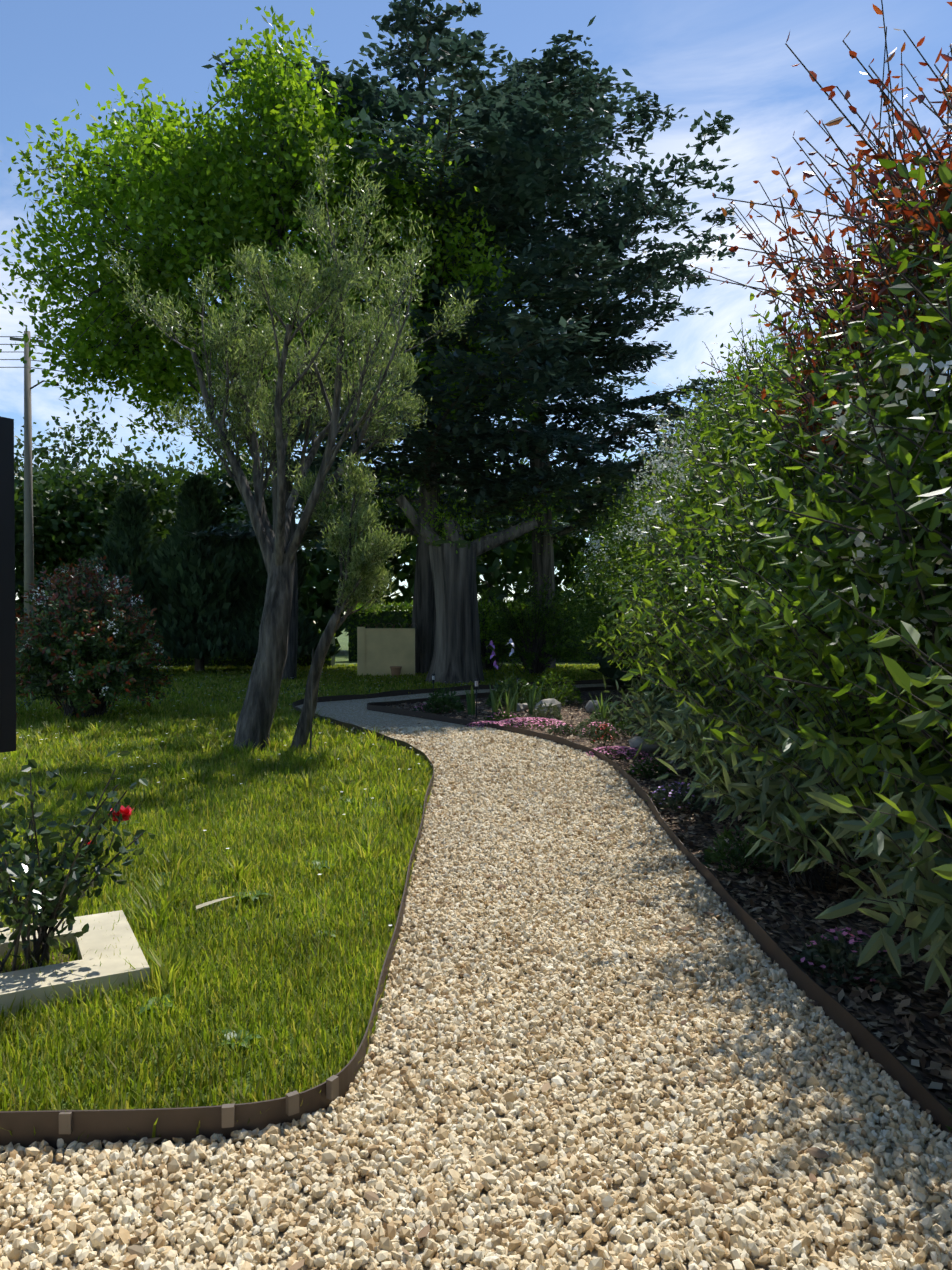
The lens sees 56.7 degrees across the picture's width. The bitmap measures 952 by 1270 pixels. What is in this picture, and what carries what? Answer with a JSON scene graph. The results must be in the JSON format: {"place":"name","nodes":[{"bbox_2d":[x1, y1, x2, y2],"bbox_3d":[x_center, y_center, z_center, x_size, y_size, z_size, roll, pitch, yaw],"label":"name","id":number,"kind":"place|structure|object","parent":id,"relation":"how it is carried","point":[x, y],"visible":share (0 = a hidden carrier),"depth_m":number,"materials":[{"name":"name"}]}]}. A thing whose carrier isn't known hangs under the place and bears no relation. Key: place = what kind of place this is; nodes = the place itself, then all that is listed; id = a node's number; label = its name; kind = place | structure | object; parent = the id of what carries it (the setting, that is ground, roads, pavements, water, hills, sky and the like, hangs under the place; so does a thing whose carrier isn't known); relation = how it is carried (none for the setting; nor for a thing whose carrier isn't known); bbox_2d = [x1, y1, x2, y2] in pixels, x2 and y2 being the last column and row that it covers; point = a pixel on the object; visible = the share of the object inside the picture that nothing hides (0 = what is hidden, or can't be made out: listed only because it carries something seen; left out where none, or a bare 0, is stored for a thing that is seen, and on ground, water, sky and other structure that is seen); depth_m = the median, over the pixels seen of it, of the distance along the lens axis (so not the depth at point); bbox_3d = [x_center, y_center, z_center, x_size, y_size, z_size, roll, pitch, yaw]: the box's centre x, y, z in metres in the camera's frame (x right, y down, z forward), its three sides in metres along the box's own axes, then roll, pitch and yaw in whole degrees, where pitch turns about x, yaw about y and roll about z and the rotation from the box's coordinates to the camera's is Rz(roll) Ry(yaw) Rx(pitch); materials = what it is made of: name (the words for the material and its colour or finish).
{"place":"outdoors","nodes":[
{"label":"outdoors","id":0,"kind":"place"},
{"bbox_2d":[0,638,612,1139],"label":"lawn","id":1,"kind":"structure","parent":0,"point":[342,654],"depth_m":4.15,"materials":[{"name":"plant"}]},
{"bbox_2d":[14,474,63,577],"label":"tree","id":2,"kind":"object","parent":1,"relation":"on","point":[19,507],"visible":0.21,"depth_m":40.84,"materials":[{"name":"green plant"}]},
{"bbox_2d":[0,949,77,972],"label":"soil","id":3,"kind":"structure","parent":1,"relation":"on","point":[61,960],"depth_m":4.01,"materials":[{"name":"brown soil"}]},
{"bbox_2d":[0,751,154,972],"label":"rose bush","id":4,"kind":"object","parent":3,"relation":"on","point":[32,889],"visible":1,"depth_m":3.87,"materials":[{"name":"green plant"}]},
{"bbox_2d":[14,402,124,504],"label":"tree","id":5,"kind":"object","parent":1,"relation":"on","point":[43,452],"visible":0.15,"depth_m":57.49,"materials":[{"name":"green plant"}]},
{"bbox_2d":[0,910,149,1016],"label":"stone surround","id":6,"kind":"object","parent":1,"relation":"on","point":[20,984],"visible":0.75,"depth_m":3.74,"materials":[{"name":"beige stone"}]},
{"bbox_2d":[15,555,174,719],"bbox_3d":[-6.423,0.034,14.386,2.867,2.668,2.800,0,1,-1],"label":"photinia bush","id":7,"kind":"object","parent":1,"relation":"on","point":[80,656],"visible":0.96,"depth_m":13.85,"materials":[{"name":"green plant"}]},
{"bbox_2d":[14,438,207,604],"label":"tree","id":8,"kind":"object","parent":1,"relation":"on","point":[82,516],"visible":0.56,"depth_m":41.28,"materials":[{"name":"green plant"}]},
{"bbox_2d":[77,487,192,666],"bbox_3d":[-10.595,-1.578,27.355,3.759,5.518,3.854,0,1,-1],"label":"cypress","id":9,"kind":"object","parent":1,"relation":"on","point":[131,541],"visible":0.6,"depth_m":26.55,"materials":[{"name":"green plant"}]},
{"bbox_2d":[15,629,337,666],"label":"laurel hedge","id":10,"kind":"object","parent":1,"relation":"on","point":[305,660],"visible":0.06,"depth_m":30.66,"materials":[{"name":"green plant"}]},
{"bbox_2d":[106,443,271,538],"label":"tree","id":11,"kind":"object","parent":1,"relation":"on","point":[229,496],"visible":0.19,"depth_m":47.55,"materials":[{"name":"green plant"}]},
{"bbox_2d":[143,472,257,671],"bbox_3d":[-8.642,-1.834,27.547,4.631,6.024,4.533,0,1,-1],"label":"cypress","id":12,"kind":"object","parent":1,"relation":"on","point":[197,579],"visible":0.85,"depth_m":26.46,"materials":[{"name":"green plant"}]},
{"bbox_2d":[121,798,357,1048],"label":"twigs","id":13,"kind":"object","parent":1,"relation":"on","point":[247,1037],"visible":0.44,"depth_m":3.57,"materials":[{"name":"brown wood"}]},
{"bbox_2d":[195,495,341,659],"bbox_3d":[-6.741,-1.538,28.114,4.550,5.416,4.585,0,1,-1],"label":"cypress","id":14,"kind":"object","parent":1,"relation":"on","point":[247,617],"visible":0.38,"depth_m":27.01,"materials":[{"name":"green plant"}]},
{"bbox_2d":[0,6,544,679],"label":"green tree","id":15,"kind":"object","parent":1,"relation":"on","point":[194,180],"visible":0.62,"depth_m":20.22,"materials":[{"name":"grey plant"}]},
{"bbox_2d":[19,665,538,925],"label":"daisies","id":16,"kind":"object","parent":1,"relation":"on","point":[259,759],"visible":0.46,"depth_m":14.54,"materials":[{"name":"white"}]},
{"bbox_2d":[99,134,478,751],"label":"olive trees","id":17,"kind":"object","parent":1,"relation":"on","point":[259,706],"visible":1,"depth_m":10.69,"materials":[{"name":"green plant"}]},
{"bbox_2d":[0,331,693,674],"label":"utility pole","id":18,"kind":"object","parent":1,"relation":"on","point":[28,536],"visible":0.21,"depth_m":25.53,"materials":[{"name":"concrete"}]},
{"bbox_2d":[267,440,442,597],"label":"tree","id":19,"kind":"object","parent":1,"relation":"on","point":[338,504],"visible":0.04,"depth_m":46.87,"materials":[{"name":"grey plant"}]},
{"bbox_2d":[357,623,417,675],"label":"garden wall","id":20,"kind":"structure","parent":1,"relation":"on","point":[380,651],"depth_m":25.57,"materials":[{"name":"paint"}]},
{"bbox_2d":[94,0,689,673],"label":"cedar","id":21,"kind":"object","parent":1,"relation":"on","point":[430,50],"visible":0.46,"depth_m":21.80,"materials":[{"name":"green plant"}]},
{"bbox_2d":[390,666,401,676],"bbox_3d":[-2.295,1.055,25.250,0.350,0.310,0.341,0,1,-1],"label":"terracotta pot","id":22,"kind":"object","parent":1,"relation":"on","point":[396,670],"visible":0.81,"depth_m":25.14,"materials":[{"name":"brown ceramic"}]},
{"bbox_2d":[347,600,601,661],"bbox_3d":[4.193,-0.100,35.011,18.947,2.645,1.406,0,1,5],"label":"hedge","id":23,"kind":"object","parent":1,"relation":"on","point":[387,614],"visible":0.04,"depth_m":35.30,"materials":[{"name":"green plant"}]},
{"bbox_2d":[407,458,586,598],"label":"tree","id":24,"kind":"object","parent":1,"relation":"on","point":[518,539],"visible":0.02,"depth_m":55.43,"materials":[{"name":"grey plant"}]},
{"bbox_2d":[477,588,532,669],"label":"shrub","id":25,"kind":"object","parent":1,"relation":"on","point":[487,649],"visible":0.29,"depth_m":28.19,"materials":[{"name":"green plant"}]},
{"bbox_2d":[289,16,744,668],"bbox_3d":[2.328,-8.706,29.349,14.772,19.721,17.272,0,1,-1],"label":"cedar","id":26,"kind":"object","parent":1,"relation":"on","point":[633,276],"visible":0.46,"depth_m":26.34,"materials":[{"name":"green plant"}]},
{"bbox_2d":[482,569,594,674],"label":"shrub","id":27,"kind":"object","parent":1,"relation":"on","point":[536,660],"visible":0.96,"depth_m":26.14,"materials":[{"name":"green plant"}]},
{"bbox_2d":[320,629,348,637],"bbox_3d":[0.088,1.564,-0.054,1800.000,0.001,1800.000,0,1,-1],"label":"ground","id":28,"kind":"structure","parent":0,"point":[343,635],"depth_m":107.57,"materials":[{"name":"green plant"}]},
{"bbox_2d":[15,458,618,649],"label":"treeline","id":29,"kind":"object","parent":28,"relation":"on","point":[316,605],"visible":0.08,"depth_m":45.44,"materials":[{"name":"green plant"}]},
{"bbox_2d":[0,683,951,1269],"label":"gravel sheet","id":30,"kind":"object","parent":28,"relation":"on","point":[356,711],"depth_m":2.62,"materials":[{"name":"beige gravel"}]},
{"bbox_2d":[361,456,574,684],"bbox_3d":[-0.191,-1.615,23.049,5.563,5.797,3.298,0,1,-1],"label":"tree","id":31,"kind":"object","parent":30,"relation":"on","point":[453,555],"visible":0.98,"depth_m":22.33,"materials":[{"name":"grey plant"}]},
{"bbox_2d":[0,715,951,1269],"bbox_3d":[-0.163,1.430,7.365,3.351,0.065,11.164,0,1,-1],"label":"gravel stones","id":32,"kind":"object","parent":30,"relation":"on","point":[670,967],"visible":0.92,"depth_m":2.75,"materials":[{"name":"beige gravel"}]},
{"bbox_2d":[0,679,951,1150],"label":"path edging","id":33,"kind":"object","parent":30,"relation":"on","point":[112,1125],"visible":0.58,"depth_m":2.83,"materials":[{"name":"plastic"}]},
{"bbox_2d":[387,689,951,1143],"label":"mulch bed","id":34,"kind":"object","parent":30,"relation":"on","point":[887,1005],"visible":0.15,"depth_m":4.64,"materials":[{"name":"brown wood"}]},
{"bbox_2d":[412,703,447,712],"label":"ground cover plant","id":35,"kind":"object","parent":34,"relation":"on","point":[423,709],"visible":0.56,"depth_m":15.21,"materials":[{"name":"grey plant"}]},
{"bbox_2d":[431,674,434,694],"bbox_3d":[-0.880,1.058,18.226,0.080,0.500,0.076,0,1,-1],"label":"stake light","id":36,"kind":"object","parent":34,"relation":"on","point":[433,677],"visible":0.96,"depth_m":18.20,"materials":[{"name":"black plastic"}]},
{"bbox_2d":[422,688,465,712],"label":"bed plant","id":37,"kind":"object","parent":34,"relation":"on","point":[434,700],"visible":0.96,"depth_m":15.12,"materials":[{"name":"green plant"}]},
{"bbox_2d":[463,686,475,714],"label":"iris leaves","id":38,"kind":"object","parent":34,"relation":"on","point":[471,705],"visible":0.9,"depth_m":14.80,"materials":[{"name":"green plant"}]},
{"bbox_2d":[474,679,478,719],"bbox_3d":[0.008,1.036,14.141,0.080,0.660,0.076,0,1,-1],"label":"stake light","id":39,"kind":"object","parent":34,"relation":"on","point":[476,683],"visible":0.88,"depth_m":14.13,"materials":[{"name":"black plastic"}]},
{"bbox_2d":[465,720,511,727],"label":"pink ground-cover flowers","id":40,"kind":"object","parent":34,"relation":"on","point":[481,726],"visible":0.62,"depth_m":13.07,"materials":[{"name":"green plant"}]},
{"bbox_2d":[489,640,505,712],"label":"iris flower","id":41,"kind":"object","parent":34,"relation":"on","point":[494,703],"visible":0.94,"depth_m":14.54,"materials":[{"name":"green plant"}]},
{"bbox_2d":[484,710,519,720],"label":"ground cover plant","id":42,"kind":"object","parent":34,"relation":"on","point":[496,716],"visible":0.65,"depth_m":13.87,"materials":[{"name":"green plant"}]},
{"bbox_2d":[496,688,516,719],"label":"iris leaves","id":43,"kind":"object","parent":34,"relation":"on","point":[507,710],"visible":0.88,"depth_m":13.79,"materials":[{"name":"green plant"}]},
{"bbox_2d":[503,638,520,711],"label":"iris flower","id":44,"kind":"object","parent":34,"relation":"on","point":[515,688],"visible":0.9,"depth_m":15.24,"materials":[{"name":"green plant"}]},
{"bbox_2d":[485,675,540,707],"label":"bed plant","id":45,"kind":"object","parent":34,"relation":"on","point":[527,687],"visible":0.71,"depth_m":16.05,"materials":[{"name":"green plant"}]},
{"bbox_2d":[517,703,528,710],"bbox_3d":[0.807,1.280,15.569,0.289,0.185,0.238,-1,1,-34],"label":"rock","id":46,"kind":"object","parent":34,"relation":"on","point":[522,707],"visible":0.52,"depth_m":15.48,"materials":[{"name":"stone"}]},
{"bbox_2d":[494,717,565,729],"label":"pink ground-cover flowers","id":47,"kind":"object","parent":34,"relation":"on","point":[539,720],"visible":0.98,"depth_m":13.23,"materials":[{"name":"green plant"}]},
{"bbox_2d":[523,682,542,714],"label":"iris leaves","id":48,"kind":"object","parent":34,"relation":"on","point":[530,704],"visible":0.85,"depth_m":14.88,"materials":[{"name":"green plant"}]},
{"bbox_2d":[531,702,561,721],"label":"bed plant","id":49,"kind":"object","parent":34,"relation":"on","point":[540,714],"visible":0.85,"depth_m":13.83,"materials":[{"name":"green plant"}]},
{"bbox_2d":[535,698,560,717],"bbox_3d":[1.180,1.258,14.475,0.441,0.432,0.320,0,1,-1],"label":"rock","id":50,"kind":"object","parent":34,"relation":"on","point":[548,701],"visible":0.38,"depth_m":14.42,"materials":[{"name":"stone"}]},
{"bbox_2d":[538,686,562,699],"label":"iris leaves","id":51,"kind":"object","parent":34,"relation":"on","point":[549,694],"visible":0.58,"depth_m":15.21,"materials":[{"name":"green plant"}]},
{"bbox_2d":[528,671,583,705],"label":"bed plant","id":52,"kind":"object","parent":34,"relation":"on","point":[570,691],"visible":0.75,"depth_m":16.48,"materials":[{"name":"green plant"}]},
{"bbox_2d":[547,722,578,735],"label":"flowering plant","id":53,"kind":"object","parent":34,"relation":"on","point":[555,728],"visible":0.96,"depth_m":12.20,"materials":[{"name":"green plant"}]},
{"bbox_2d":[574,717,614,734],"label":"flowering plant","id":54,"kind":"object","parent":34,"relation":"on","point":[579,725],"visible":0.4,"depth_m":12.22,"materials":[{"name":"green plant"}]},
{"bbox_2d":[585,700,606,711],"bbox_3d":[2.113,1.268,15.392,0.431,0.273,0.299,0,1,-1],"label":"rock","id":55,"kind":"object","parent":34,"relation":"on","point":[589,707],"visible":0.52,"depth_m":15.28,"materials":[{"name":"stone"}]},
{"bbox_2d":[578,720,618,738],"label":"flowering plant","id":56,"kind":"object","parent":34,"relation":"on","point":[590,727],"visible":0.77,"depth_m":11.83,"materials":[{"name":"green plant"}]},
{"bbox_2d":[590,692,611,721],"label":"iris leaves","id":57,"kind":"object","parent":34,"relation":"on","point":[602,710],"visible":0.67,"depth_m":12.81,"materials":[{"name":"green plant"}]},
{"bbox_2d":[590,724,614,746],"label":"red spikes","id":58,"kind":"object","parent":34,"relation":"on","point":[601,735],"visible":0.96,"depth_m":11.05,"materials":[{"name":"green plant"}]},
{"bbox_2d":[589,702,638,727],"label":"bed plant","id":59,"kind":"object","parent":34,"relation":"on","point":[607,715],"visible":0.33,"depth_m":13.13,"materials":[{"name":"green plant"}]},
{"bbox_2d":[586,745,647,759],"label":"flowering plant","id":60,"kind":"object","parent":34,"relation":"on","point":[606,749],"visible":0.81,"depth_m":10.19,"materials":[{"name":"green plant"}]},
{"bbox_2d":[613,709,652,737],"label":"plant","id":61,"kind":"object","parent":34,"relation":"on","point":[622,727],"visible":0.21,"depth_m":11.93,"materials":[{"name":"green plant"}]},
{"bbox_2d":[581,595,688,700],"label":"arching shrub","id":62,"kind":"object","parent":34,"relation":"on","point":[616,658],"visible":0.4,"depth_m":10.64,"materials":[{"name":"green plant"}]},
{"bbox_2d":[629,736,661,751],"bbox_3d":[2.066,1.337,10.705,0.437,0.216,0.326,0,1,-1],"label":"rock","id":63,"kind":"object","parent":34,"relation":"on","point":[635,741],"visible":0.58,"depth_m":10.57,"materials":[{"name":"stone"}]},
{"bbox_2d":[627,755,677,780],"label":"plant","id":64,"kind":"object","parent":34,"relation":"on","point":[638,769],"visible":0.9,"depth_m":8.81,"materials":[{"name":"green plant"}]},
{"bbox_2d":[610,671,701,756],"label":"shrub","id":65,"kind":"object","parent":34,"relation":"on","point":[633,717],"visible":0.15,"depth_m":10.33,"materials":[{"name":"green plant"}]},
{"bbox_2d":[585,575,731,733],"bbox_3d":[1.885,0.446,8.615,1.570,1.998,1.431,0,1,-1],"label":"arching shrub","id":66,"kind":"object","parent":34,"relation":"on","point":[669,671],"visible":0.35,"depth_m":8.43,"materials":[{"name":"green plant"}]},
{"bbox_2d":[602,674,730,775],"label":"shrub","id":67,"kind":"object","parent":34,"relation":"on","point":[645,723],"visible":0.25,"depth_m":8.93,"materials":[{"name":"green plant"}]},
{"bbox_2d":[645,780,711,811],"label":"flowering plant","id":68,"kind":"object","parent":34,"relation":"on","point":[674,793],"visible":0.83,"depth_m":7.31,"materials":[{"name":"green plant"}]},
{"bbox_2d":[620,690,770,825],"bbox_3d":[1.772,0.939,6.924,1.372,1.062,1.210,-1,1,-43],"label":"shrub","id":69,"kind":"object","parent":34,"relation":"on","point":[688,727],"visible":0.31,"depth_m":6.81,"materials":[{"name":"green plant"}]},
{"bbox_2d":[606,539,820,811],"bbox_3d":[1.765,0.402,6.365,1.503,2.150,1.538,0,1,28],"label":"arching shrub","id":70,"kind":"object","parent":34,"relation":"on","point":[729,658],"visible":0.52,"depth_m":6.25,"materials":[{"name":"green plant"}]},
{"bbox_2d":[644,672,792,784],"bbox_3d":[2.107,0.883,7.854,1.142,1.147,1.274,0,1,-29],"label":"shrub","id":71,"kind":"object","parent":34,"relation":"on","point":[674,693],"visible":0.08,"depth_m":7.87,"materials":[{"name":"green plant"}]},
{"bbox_2d":[702,825,782,876],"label":"plant","id":72,"kind":"object","parent":34,"relation":"on","point":[735,851],"visible":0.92,"depth_m":5.54,"materials":[{"name":"green plant"}]},
{"bbox_2d":[655,718,859,892],"bbox_3d":[1.705,0.990,5.172,1.254,1.008,1.309,1,1,37],"label":"shrub","id":73,"kind":"object","parent":34,"relation":"on","point":[761,802],"visible":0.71,"depth_m":5.03,"materials":[{"name":"green plant"}]},
{"bbox_2d":[620,573,951,935],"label":"arching shrub","id":74,"kind":"object","parent":34,"relation":"on","point":[829,752],"visible":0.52,"depth_m":4.17,"materials":[{"name":"green plant"}]},
{"bbox_2d":[729,674,888,858],"bbox_3d":[2.228,0.851,5.888,1.170,1.265,1.175,0,1,-1],"label":"shrub","id":75,"kind":"object","parent":34,"relation":"on","point":[764,732],"visible":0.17,"depth_m":5.87,"materials":[{"name":"green plant"}]},
{"bbox_2d":[744,768,951,1014],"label":"shrub","id":76,"kind":"object","parent":34,"relation":"on","point":[934,927],"visible":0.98,"depth_m":3.04,"materials":[{"name":"green plant"}]},
{"bbox_2d":[791,925,904,995],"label":"flowering plant","id":77,"kind":"object","parent":34,"relation":"on","point":[835,946],"visible":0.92,"depth_m":3.81,"materials":[{"name":"green plant"}]},
{"bbox_2d":[761,725,951,932],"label":"shrub","id":78,"kind":"object","parent":34,"relation":"on","point":[928,792],"visible":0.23,"depth_m":4.11,"materials":[{"name":"green plant"}]},
{"bbox_2d":[806,582,951,855],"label":"arching shrub","id":79,"kind":"object","parent":34,"relation":"on","point":[919,720],"visible":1,"depth_m":2.73,"materials":[{"name":"green plant"}]},
{"bbox_2d":[908,820,951,994],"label":"shrub","id":80,"kind":"object","parent":34,"relation":"on","point":[919,829],"visible":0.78,"depth_m":2.80,"materials":[{"name":"green plant"}]},
{"bbox_2d":[931,732,951,879],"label":"arching shrub","id":81,"kind":"object","parent":34,"relation":"on","point":[944,871],"visible":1,"depth_m":1.58,"materials":[{"name":"green plant"}]},
{"bbox_2d":[945,1100,951,1130],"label":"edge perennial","id":82,"kind":"object","parent":34,"relation":"on","point":[948,1127],"visible":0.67,"depth_m":2.65,"materials":[{"name":"green plant"}]},
{"bbox_2d":[562,403,697,567],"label":"shrub","id":83,"kind":"object","parent":28,"relation":"on","point":[625,455],"visible":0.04,"depth_m":42.52,"materials":[{"name":"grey plant"}]},
{"bbox_2d":[548,0,951,830],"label":"hedge","id":84,"kind":"object","parent":28,"relation":"on","point":[830,464],"visible":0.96,"depth_m":5.25,"materials":[{"name":"green plant"}]},
{"bbox_2d":[0,0,951,622],"label":"sky","id":85,"kind":"structure","parent":0,"point":[732,57],"materials":[{"name":"blue"}]},
{"bbox_3d":[-2.668,-0.019,-1.329,0.300,3.200,9.500,0,1,-1],"label":"house wall","id":86,"kind":"object","parent":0,"visible":0},
{"bbox_2d":[0,417,15,752],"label":"shutter","id":87,"kind":"object","parent":86,"relation":"attached to","point":[7,645],"visible":1,"depth_m":4.04,"materials":[{"name":"grey metal"}]}
]}

